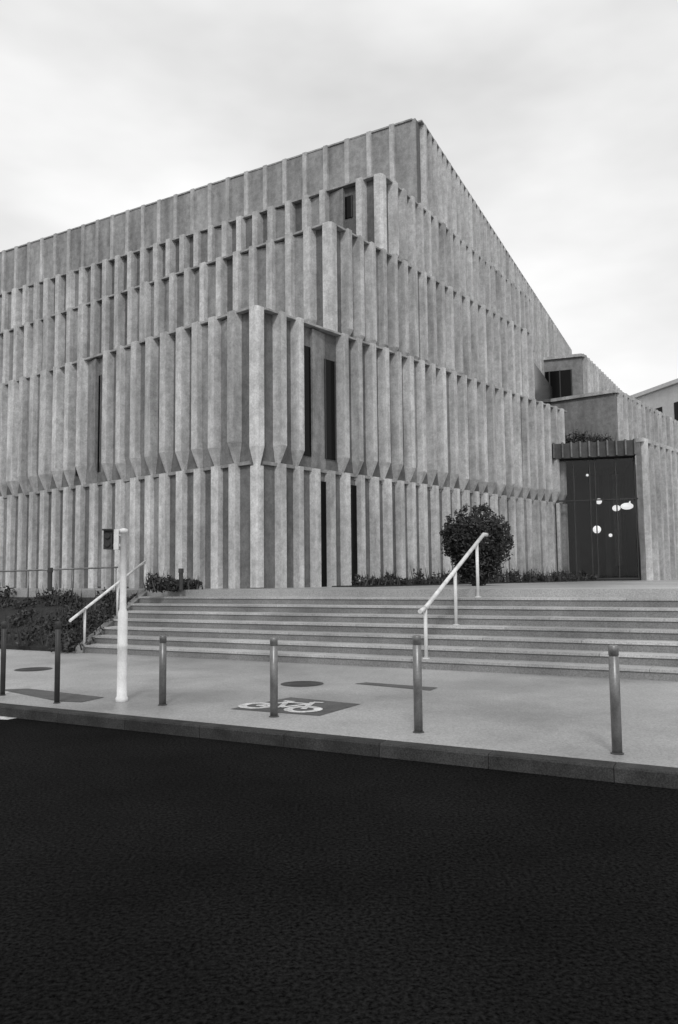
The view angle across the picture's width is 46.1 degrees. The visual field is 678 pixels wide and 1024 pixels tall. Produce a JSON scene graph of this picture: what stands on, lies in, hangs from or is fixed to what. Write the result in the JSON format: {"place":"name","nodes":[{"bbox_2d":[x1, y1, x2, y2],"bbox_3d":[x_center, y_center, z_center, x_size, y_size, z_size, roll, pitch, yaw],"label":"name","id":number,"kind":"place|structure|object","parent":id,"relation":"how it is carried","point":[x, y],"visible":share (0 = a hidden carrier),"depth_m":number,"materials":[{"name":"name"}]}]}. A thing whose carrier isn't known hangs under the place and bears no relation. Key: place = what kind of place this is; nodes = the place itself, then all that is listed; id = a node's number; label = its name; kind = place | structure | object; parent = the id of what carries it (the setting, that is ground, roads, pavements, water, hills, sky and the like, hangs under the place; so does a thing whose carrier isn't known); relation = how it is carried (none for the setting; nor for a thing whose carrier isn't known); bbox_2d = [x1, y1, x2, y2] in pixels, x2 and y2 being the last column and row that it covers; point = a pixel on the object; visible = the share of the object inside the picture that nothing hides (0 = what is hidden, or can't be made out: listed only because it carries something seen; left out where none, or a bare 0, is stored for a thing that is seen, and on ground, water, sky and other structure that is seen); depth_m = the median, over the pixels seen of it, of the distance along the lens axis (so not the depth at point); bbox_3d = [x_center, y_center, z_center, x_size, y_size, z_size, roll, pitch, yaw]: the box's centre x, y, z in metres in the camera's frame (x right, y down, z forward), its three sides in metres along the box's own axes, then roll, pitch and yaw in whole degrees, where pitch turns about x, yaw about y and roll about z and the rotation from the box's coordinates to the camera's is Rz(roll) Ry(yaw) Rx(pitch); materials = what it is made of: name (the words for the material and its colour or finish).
{"place":"outdoors","nodes":[
{"label":"outdoors","id":0,"kind":"place"},
{"bbox_2d":[0,718,677,1023],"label":"road","id":1,"kind":"structure","parent":0,"point":[150,878],"depth_m":4.10,"materials":[{"name":"black asphalt"}]},
{"bbox_2d":[0,716,13,719],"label":"road marking","id":2,"kind":"object","parent":1,"relation":"on","point":[3,717],"visible":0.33,"depth_m":9.30,"materials":[{"name":"white paint"}]},
{"bbox_2d":[0,703,677,788],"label":"kerb","id":3,"kind":"structure","parent":1,"relation":"on","point":[627,773],"depth_m":7.11,"materials":[{"name":"concrete"}]},
{"bbox_2d":[0,649,677,767],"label":"pavement","id":4,"kind":"structure","parent":0,"point":[561,716],"depth_m":9.54,"materials":[{"name":"concrete"}]},
{"bbox_2d":[0,621,6,695],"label":"bollard","id":5,"kind":"object","parent":4,"relation":"on","point":[3,657],"visible":0.98,"depth_m":10.32,"materials":[{"name":"metal"}]},
{"bbox_2d":[15,667,51,670],"bbox_3d":[-5.091,2.617,13.269,0.600,0.003,0.600,-1,-5,0],"label":"manhole cover","id":6,"kind":"object","parent":4,"relation":"on","point":[34,669],"visible":1,"depth_m":13.23,"materials":[{"name":"metal"}]},
{"bbox_2d":[5,688,102,701],"bbox_3d":[-3.822,2.364,10.308,1.920,0.001,0.507,-4,-6,34],"label":"pavement patch","id":7,"kind":"object","parent":4,"relation":"on","point":[68,697],"visible":0.8,"depth_m":10.22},
{"bbox_2d":[0,597,113,651],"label":"planting bed","id":8,"kind":"object","parent":4,"relation":"on","point":[40,609],"visible":0.2,"depth_m":18.98,"materials":[{"name":"soil"}]},
{"bbox_2d":[47,568,52,590],"bbox_3d":[-6.728,1.573,18.539,0.126,0.550,0.126,-1,-5,0],"label":"path light","id":9,"kind":"object","parent":8,"relation":"on","point":[49,570],"visible":1,"depth_m":18.50,"materials":[{"name":"metal"}]},
{"bbox_2d":[0,566,117,603],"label":"plaza railing","id":10,"kind":"object","parent":8,"relation":"on","point":[73,569],"visible":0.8,"depth_m":19.08,"materials":[{"name":"metal"}]},
{"bbox_2d":[0,579,138,652],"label":"planting bed shrubs","id":11,"kind":"object","parent":8,"relation":"in","point":[72,637],"visible":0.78,"depth_m":17.93,"materials":[{"name":"plant"}]},
{"bbox_2d":[53,621,60,703],"bbox_3d":[-3.409,1.828,9.643,0.083,0.995,0.083,-1,-5,0],"label":"bollard","id":12,"kind":"object","parent":4,"relation":"on","point":[57,662],"visible":0.95,"depth_m":9.62,"materials":[{"name":"metal"}]},
{"bbox_2d":[102,528,127,701],"bbox_3d":[-2.739,1.264,9.772,0.312,2.128,0.188,-1,-5,0],"label":"signal pole","id":13,"kind":"object","parent":4,"relation":"on","point":[114,539],"visible":0.98,"depth_m":9.76,"materials":[{"name":"white metal"}]},
{"bbox_2d":[158,635,166,705],"bbox_3d":[-2.082,1.876,9.404,0.109,0.834,0.109,-1,-5,0],"label":"bollard","id":14,"kind":"object","parent":4,"relation":"on","point":[162,666],"visible":0.92,"depth_m":9.37,"materials":[{"name":"metal"}]},
{"bbox_2d":[269,637,278,717],"bbox_3d":[-0.699,1.777,8.542,0.109,0.862,0.109,-1,-5,0],"label":"bollard","id":15,"kind":"object","parent":4,"relation":"on","point":[273,677],"visible":0.97,"depth_m":8.51,"materials":[{"name":"metal"}]},
{"bbox_2d":[232,697,358,715],"bbox_3d":[-0.470,2.234,9.140,1.131,0.001,1.044,-4,-6,34],"label":"pavement patch","id":16,"kind":"object","parent":4,"relation":"on","point":[329,706],"visible":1,"depth_m":9.12,"materials":[{"name":"grey paint"}]},
{"bbox_2d":[238,700,322,711],"bbox_3d":[-0.639,2.234,9.181,1.052,0.002,0.752,-2,-5,19],"label":"bicycle road marking","id":17,"kind":"object","parent":16,"relation":"on","point":[290,708],"visible":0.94,"depth_m":9.12,"materials":[{"name":"white paint"}]},
{"bbox_2d":[281,681,323,686],"bbox_3d":[-0.514,2.392,11.102,0.600,0.003,0.600,-1,-5,0],"label":"manhole cover","id":18,"kind":"object","parent":4,"relation":"on","point":[302,683],"visible":1,"depth_m":11.10,"materials":[{"name":"metal"}]},
{"bbox_2d":[75,587,677,680],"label":"stone stairs","id":19,"kind":"structure","parent":4,"relation":"on","point":[566,636],"depth_m":14.10,"materials":[{"name":"stone"}]},
{"bbox_2d":[69,560,145,644],"bbox_3d":[-5.006,1.957,17.524,0.060,1.854,3.751,-1,-5,9],"label":"handrail","id":20,"kind":"object","parent":19,"relation":"on","point":[116,585],"visible":0.98,"depth_m":17.27,"materials":[{"name":"silver metal"}]},
{"bbox_2d":[418,533,488,658],"bbox_3d":[2.124,1.385,14.272,0.117,2.174,3.549,-3,-5,28],"label":"handrail","id":21,"kind":"object","parent":19,"relation":"on","point":[453,573],"visible":0.97,"depth_m":14.13,"materials":[{"name":"silver metal"}]},
{"bbox_2d":[356,682,437,689],"bbox_3d":[0.786,2.356,10.801,1.214,0.001,0.289,-4,-6,37],"label":"pavement patch","id":22,"kind":"object","parent":4,"relation":"on","point":[398,686],"visible":1,"depth_m":10.81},
{"bbox_2d":[412,635,423,732],"bbox_3d":[0.752,1.650,7.616,0.109,0.935,0.109,-1,-5,0],"label":"bollard","id":23,"kind":"object","parent":4,"relation":"on","point":[417,688],"visible":0.96,"depth_m":7.58,"materials":[{"name":"metal"}]},
{"bbox_2d":[608,645,623,754],"bbox_3d":[2.299,1.565,6.625,0.109,0.910,0.109,-1,-5,0],"label":"bollard","id":24,"kind":"object","parent":4,"relation":"on","point":[615,699],"visible":0.98,"depth_m":6.59,"materials":[{"name":"metal"}]},
{"bbox_2d":[0,580,677,597],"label":"plaza","id":25,"kind":"structure","parent":0,"point":[651,589],"depth_m":17.10,"materials":[{"name":"concrete"},{"name":"stone"}]},
{"bbox_2d":[141,568,202,592],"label":"shrubs","id":26,"kind":"object","parent":25,"relation":"on","point":[161,584],"visible":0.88,"depth_m":18.52,"materials":[{"name":"grey plant"}]},
{"bbox_2d":[178,568,183,589],"bbox_3d":[-3.680,1.565,18.537,0.126,0.500,0.126,-1,-5,0],"label":"path light","id":27,"kind":"object","parent":25,"relation":"on","point":[180,571],"visible":1,"depth_m":18.50,"materials":[{"name":"metal"}]},
{"bbox_2d":[0,120,565,587],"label":"walls","id":28,"kind":"structure","parent":25,"relation":"on","point":[268,478],"depth_m":22.41,"materials":[{"name":"concrete"}]},
{"bbox_2d":[0,118,417,293],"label":"parapet panels","id":29,"kind":"object","parent":28,"relation":"attached to","point":[390,152],"visible":0.41,"depth_m":33.41,"materials":[{"name":"concrete"}]},
{"bbox_2d":[0,118,571,588],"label":"concrete ribs","id":30,"kind":"object","parent":28,"relation":"attached to","point":[448,312],"visible":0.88,"depth_m":25.54,"materials":[{"name":"grey concrete"}]},
{"bbox_2d":[77,195,570,586],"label":"windows","id":31,"kind":"structure","parent":28,"relation":"attached to","point":[546,392],"depth_m":22.52,"materials":[{"name":"black glass"}]},
{"bbox_2d":[75,195,572,586],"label":"window frames","id":32,"kind":"structure","parent":31,"relation":"attached to","point":[325,420],"depth_m":22.60,"materials":[{"name":"metal"}]},
{"bbox_2d":[332,580,606,586],"bbox_3d":[5.443,2.383,26.773,1.250,0.040,15.800,-5,-6,41],"label":"flower bed","id":33,"kind":"object","parent":25,"relation":"on","point":[460,583],"visible":0.57,"depth_m":23.38,"materials":[{"name":"soil"}]},
{"bbox_2d":[351,565,597,585],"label":"ground cover plants","id":34,"kind":"object","parent":33,"relation":"on","point":[387,579],"visible":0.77,"depth_m":24.57,"materials":[{"name":"black plant"}]},
{"bbox_2d":[439,502,514,585],"bbox_3d":[3.521,0.864,20.486,1.908,2.244,2.058,-1,-5,0],"label":"round bush","id":35,"kind":"object","parent":25,"relation":"on","point":[459,536],"visible":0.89,"depth_m":20.07,"materials":[{"name":"black plant"}]},
{"bbox_2d":[544,357,646,580],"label":"side blocks","id":36,"kind":"structure","parent":25,"relation":"on","point":[598,414],"depth_m":37.70,"materials":[{"name":"concrete"}]},
{"bbox_2d":[565,427,613,442],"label":"terrace shrubs","id":37,"kind":"object","parent":36,"relation":"on","point":[590,437],"visible":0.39,"depth_m":33.70,"materials":[{"name":"grey plant"}]},
{"bbox_2d":[543,353,677,579],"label":"side block ribs","id":38,"kind":"object","parent":36,"relation":"attached to","point":[653,431],"visible":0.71,"depth_m":33.70,"materials":[{"name":"concrete"}]},
{"bbox_2d":[555,456,640,580],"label":"entrance frames","id":39,"kind":"structure","parent":25,"relation":"on","point":[616,499],"depth_m":32.16,"materials":[{"name":"black metal"}]},
{"bbox_2d":[559,456,639,580],"bbox_3d":[11.095,0.496,34.987,3.304,4.999,5.700,-2,-5,15],"label":"lobby interior","id":40,"kind":"object","parent":25,"relation":"on","point":[605,471],"visible":0.55,"depth_m":37.06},
{"bbox_2d":[586,474,632,536],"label":"pendant globes","id":41,"kind":"object","parent":40,"relation":"hanging from","point":[626,506],"visible":0.84,"depth_m":33.98,"materials":[{"name":"white"}]},
{"bbox_2d":[598,464,626,533],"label":"pendant cords","id":42,"kind":"object","parent":40,"relation":"hanging from","point":[615,491],"visible":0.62,"depth_m":35.14,"materials":[{"name":"metal"}]},
{"bbox_2d":[630,378,677,418],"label":"walls","id":43,"kind":"structure","parent":25,"relation":"on","point":[664,396],"depth_m":71.39,"materials":[{"name":"white paint"}]},
{"bbox_2d":[656,402,677,420],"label":"windows","id":44,"kind":"structure","parent":43,"relation":"attached to","point":[675,410],"depth_m":69.76,"materials":[{"name":"black glass"}]},
{"bbox_2d":[0,0,677,395],"label":"sky","id":45,"kind":"structure","parent":0,"point":[558,118],"materials":[{"name":"white"}]}
]}

